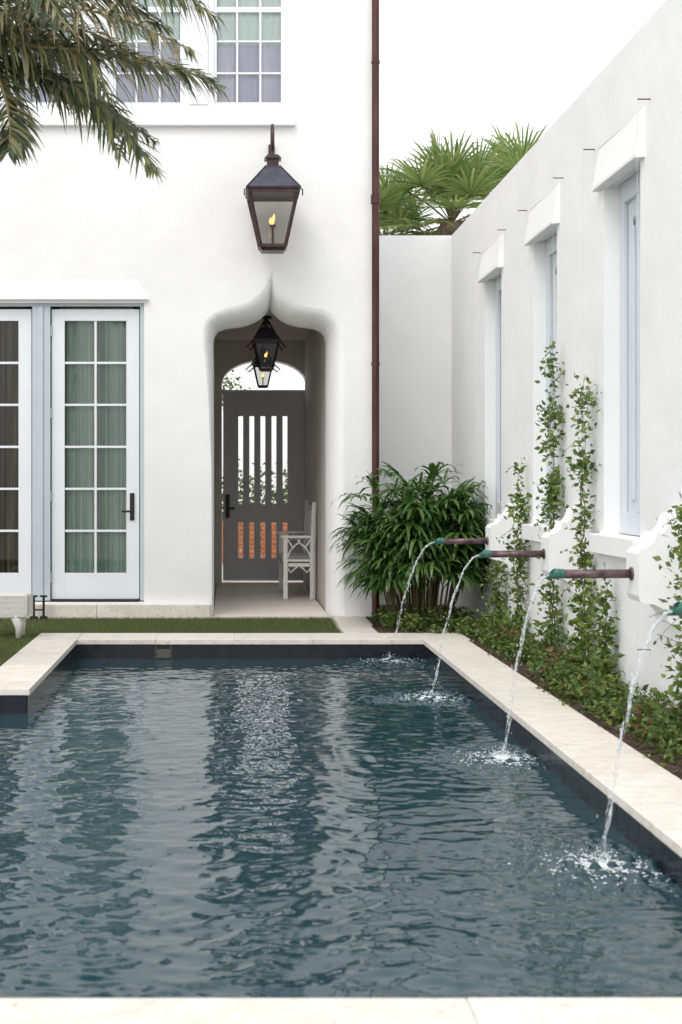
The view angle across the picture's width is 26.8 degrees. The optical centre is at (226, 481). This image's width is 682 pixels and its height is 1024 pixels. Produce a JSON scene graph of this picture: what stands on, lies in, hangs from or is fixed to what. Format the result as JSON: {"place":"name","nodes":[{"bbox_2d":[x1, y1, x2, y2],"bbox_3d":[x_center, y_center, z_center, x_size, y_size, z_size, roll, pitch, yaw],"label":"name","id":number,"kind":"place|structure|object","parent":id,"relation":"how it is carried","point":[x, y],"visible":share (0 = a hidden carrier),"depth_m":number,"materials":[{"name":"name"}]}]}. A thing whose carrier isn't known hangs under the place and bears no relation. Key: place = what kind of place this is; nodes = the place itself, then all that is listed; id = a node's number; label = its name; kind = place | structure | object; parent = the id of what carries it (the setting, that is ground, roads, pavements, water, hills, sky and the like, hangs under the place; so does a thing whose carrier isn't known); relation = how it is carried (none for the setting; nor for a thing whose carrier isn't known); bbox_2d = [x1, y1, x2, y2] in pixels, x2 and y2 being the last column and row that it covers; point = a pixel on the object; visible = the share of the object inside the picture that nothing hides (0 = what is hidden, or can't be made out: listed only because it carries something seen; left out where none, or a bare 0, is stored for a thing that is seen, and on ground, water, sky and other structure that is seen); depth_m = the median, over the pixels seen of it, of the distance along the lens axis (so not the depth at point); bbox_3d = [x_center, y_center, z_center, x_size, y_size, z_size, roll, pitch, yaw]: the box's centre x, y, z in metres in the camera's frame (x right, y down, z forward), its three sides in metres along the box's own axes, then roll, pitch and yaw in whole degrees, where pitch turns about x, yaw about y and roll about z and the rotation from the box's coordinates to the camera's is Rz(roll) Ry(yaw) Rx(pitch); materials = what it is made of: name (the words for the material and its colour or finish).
{"place":"outdoors","nodes":[
{"label":"outdoors","id":0,"kind":"place"},
{"bbox_2d":[0,616,339,665],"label":"lawn","id":1,"kind":"structure","parent":0,"point":[11,645],"depth_m":12.88,"materials":[{"name":"green plant"}]},
{"bbox_2d":[0,592,32,638],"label":"stone bench","id":2,"kind":"object","parent":1,"relation":"on","point":[16,608],"visible":1,"depth_m":11.85,"materials":[{"name":"white stone"}]},
{"bbox_2d":[30,595,47,618],"bbox_3d":[-1.800,1.197,13.600,0.162,0.226,0.050,0,0,0],"label":"boot scraper","id":3,"kind":"object","parent":1,"relation":"on","point":[42,609],"visible":0.9,"depth_m":13.59,"materials":[{"name":"black metal"}]},
{"bbox_2d":[0,0,229,185],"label":"date palm tree","id":4,"kind":"object","parent":1,"relation":"on","point":[50,45],"visible":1,"depth_m":9.31,"materials":[{"name":"green plant"}]},
{"bbox_2d":[50,487,379,632],"bbox_3d":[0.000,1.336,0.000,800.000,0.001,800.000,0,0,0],"label":"ground","id":5,"kind":"structure","parent":0,"point":[373,627],"depth_m":84.61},
{"bbox_2d":[0,0,379,618],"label":"townhouse","id":6,"kind":"structure","parent":5,"relation":"on","point":[133,311],"depth_m":13.80,"materials":[{"name":"white paint"}]},
{"bbox_2d":[0,0,290,110],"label":"upper windows","id":7,"kind":"structure","parent":6,"relation":"in","point":[190,36],"depth_m":13.85,"materials":[{"name":"white paint"}]},
{"bbox_2d":[245,344,280,387],"bbox_3d":[0.439,-1.485,17.400,0.437,0.668,0.257,0,0,0],"label":"hanging lantern","id":8,"kind":"object","parent":6,"relation":"hanging from","point":[262,359],"visible":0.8,"depth_m":17.34,"materials":[{"name":"brown metal"}]},
{"bbox_2d":[246,316,285,371],"bbox_3d":[0.430,-1.516,15.600,0.438,0.605,0.308,0,0,0],"label":"hanging lantern","id":9,"kind":"object","parent":6,"relation":"hanging from","point":[265,334],"visible":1,"depth_m":15.52,"materials":[{"name":"brown metal"}]},
{"bbox_2d":[244,124,302,253],"bbox_3d":[0.431,-2.788,13.480,0.552,1.237,0.634,0,0,0],"label":"wall lantern","id":10,"kind":"object","parent":6,"relation":"attached to","point":[272,180],"depth_m":13.29,"materials":[{"name":"brown metal"}]},
{"bbox_2d":[222,368,251,406],"bbox_3d":[-0.458,-0.522,26.025,1.840,3.706,2.069,0,0,0],"label":"street tree","id":11,"kind":"object","parent":5,"relation":"on","point":[228,382],"visible":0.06,"depth_m":25.94,"materials":[{"name":"green plant"}]},
{"bbox_2d":[222,521,286,561],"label":"brick wall","id":12,"kind":"structure","parent":5,"relation":"on","point":[251,540],"depth_m":23.00,"materials":[{"name":"orange brick"}]},
{"bbox_2d":[222,459,286,552],"bbox_3d":[0.748,0.191,24.494,6.718,2.387,1.240,0,0,0],"label":"hedge","id":13,"kind":"object","parent":5,"relation":"on","point":[240,493],"visible":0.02,"depth_m":24.42,"materials":[{"name":"green plant"}]},
{"bbox_2d":[211,580,376,632],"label":"stone paving","id":14,"kind":"structure","parent":5,"relation":"on","point":[246,599],"depth_m":15.05,"materials":[{"name":"stone"}]},
{"bbox_2d":[276,500,316,598],"bbox_3d":[0.792,0.757,16.400,0.394,1.075,1.461,0,0,0],"label":"garden bench","id":15,"kind":"object","parent":14,"relation":"on","point":[309,543],"visible":1,"depth_m":15.69,"materials":[{"name":"paint"}]},
{"bbox_2d":[0,633,681,1023],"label":"swimming pool","id":16,"kind":"structure","parent":5,"relation":"in","point":[578,755],"depth_m":6.48,"materials":[{"name":"stone"}]},
{"bbox_2d":[379,161,442,234],"bbox_3d":[2.072,-1.462,18.605,2.291,5.592,2.373,0,0,0],"label":"fan palm tree","id":17,"kind":"object","parent":5,"relation":"on","point":[387,204],"visible":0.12,"depth_m":18.18,"materials":[{"name":"green plant"}]},
{"bbox_2d":[379,235,451,604],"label":"stucco end wall","id":18,"kind":"structure","parent":5,"relation":"on","point":[415,351],"depth_m":15.20,"materials":[{"name":"white paint"}]},
{"bbox_2d":[379,126,511,234],"bbox_3d":[2.709,-1.550,17.440,2.376,5.769,2.568,0,0,0],"label":"fan palm tree","id":19,"kind":"object","parent":5,"relation":"on","point":[449,179],"visible":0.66,"depth_m":17.00,"materials":[{"name":"green plant"}]},
{"bbox_2d":[463,120,549,219],"bbox_3d":[3.749,-1.666,18.001,2.160,6.000,2.250,0,0,0],"label":"fan palm tree","id":20,"kind":"object","parent":5,"relation":"on","point":[516,155],"visible":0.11,"depth_m":17.79,"materials":[{"name":"green plant"}]},
{"bbox_2d":[365,605,681,779],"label":"planting bed","id":21,"kind":"object","parent":5,"relation":"on","point":[674,768],"visible":0.23,"depth_m":8.05,"materials":[{"name":"brown soil"}]},
{"bbox_2d":[328,462,493,624],"bbox_3d":[1.671,0.566,13.295,1.445,1.516,2.001,0,0,0],"label":"lady palm bush","id":22,"kind":"object","parent":21,"relation":"on","point":[408,536],"visible":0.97,"depth_m":12.80,"materials":[{"name":"green plant"}]},
{"bbox_2d":[465,559,509,624],"bbox_3d":[2.309,0.930,12.207,0.393,0.795,0.362,0,0,38],"label":"climbing vine","id":23,"kind":"object","parent":21,"relation":"on","point":[496,593],"visible":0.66,"depth_m":12.18,"materials":[{"name":"plant"}]},
{"bbox_2d":[493,457,530,635],"bbox_3d":[2.264,0.569,11.297,0.368,1.538,0.631,0,0,0],"label":"climbing vine","id":24,"kind":"object","parent":21,"relation":"on","point":[520,613],"visible":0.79,"depth_m":11.30,"materials":[{"name":"plant"}]},
{"bbox_2d":[366,603,681,766],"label":"ground cover plants","id":25,"kind":"object","parent":21,"relation":"on","point":[649,722],"visible":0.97,"depth_m":8.72,"materials":[{"name":"green plant"}]},
{"bbox_2d":[522,337,567,652],"bbox_3d":[2.305,0.143,10.171,0.339,2.367,0.572,0,0,22],"label":"climbing vine","id":26,"kind":"object","parent":21,"relation":"on","point":[554,481],"visible":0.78,"depth_m":10.15,"materials":[{"name":"plant"}]},
{"bbox_2d":[555,372,601,673],"bbox_3d":[2.274,0.314,9.270,0.332,2.074,0.572,0,0,0],"label":"climbing vine","id":27,"kind":"object","parent":21,"relation":"on","point":[584,561],"visible":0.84,"depth_m":9.26,"materials":[{"name":"plant"}]},
{"bbox_2d":[570,562,626,683],"bbox_3d":[2.272,0.841,8.718,0.317,0.988,0.624,0,0,0],"label":"climbing vine","id":28,"kind":"object","parent":21,"relation":"on","point":[602,656],"visible":0.81,"depth_m":8.73,"materials":[{"name":"plant"}]},
{"bbox_2d":[635,492,681,724],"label":"climbing vine","id":29,"kind":"object","parent":21,"relation":"on","point":[677,695],"visible":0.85,"depth_m":7.21,"materials":[{"name":"plant"}]},
{"bbox_2d":[452,0,681,726],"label":"stucco wall","id":30,"kind":"structure","parent":5,"relation":"on","point":[606,104],"depth_m":9.44,"materials":[{"name":"white paint"}]},
{"bbox_2d":[360,502,518,664],"bbox_3d":[1.694,0.811,11.693,1.436,1.307,0.761,0,0,0],"label":"water spout","id":31,"kind":"object","parent":30,"relation":"attached to","point":[499,526],"visible":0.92,"depth_m":11.69,"materials":[{"name":"white paint"}]},
{"bbox_2d":[400,505,582,707],"bbox_3d":[1.711,0.811,9.552,1.403,1.308,0.731,0,0,0],"label":"water spout","id":32,"kind":"object","parent":30,"relation":"attached to","point":[556,539],"visible":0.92,"depth_m":9.59,"materials":[{"name":"white paint"}]},
{"bbox_2d":[477,106,644,558],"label":"window hoods and sills","id":33,"kind":"object","parent":30,"relation":"attached to","point":[621,152],"visible":0.73,"depth_m":9.00,"materials":[{"name":"white paint"}]},
{"bbox_2d":[473,98,650,649],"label":"trellis wires","id":34,"kind":"object","parent":30,"relation":"attached to","point":[526,210],"visible":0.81,"depth_m":9.71,"materials":[{"name":"grey metal"}]},
{"bbox_2d":[450,512,681,771],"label":"water spout","id":35,"kind":"object","parent":30,"relation":"attached to","point":[647,581],"visible":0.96,"depth_m":7.49,"materials":[{"name":"white paint"}]},
{"bbox_2d":[496,171,639,535],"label":"blind shutters","id":36,"kind":"object","parent":30,"relation":"attached to","point":[630,356],"visible":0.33,"depth_m":8.97,"materials":[{"name":"paint"}]},
{"bbox_2d":[504,601,681,892],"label":"water spout","id":37,"kind":"object","parent":30,"relation":"attached to","point":[675,609],"visible":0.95,"depth_m":5.48,"materials":[{"name":"clear liquid"}]},
{"bbox_2d":[0,656,681,998],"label":"water","id":38,"kind":"structure","parent":0,"point":[260,828],"depth_m":5.63,"materials":[{"name":"teal liquid"}]},
{"bbox_2d":[222,0,665,486],"label":"sky","id":39,"kind":"structure","parent":0,"point":[445,66],"materials":[{"name":"white"}]}
]}

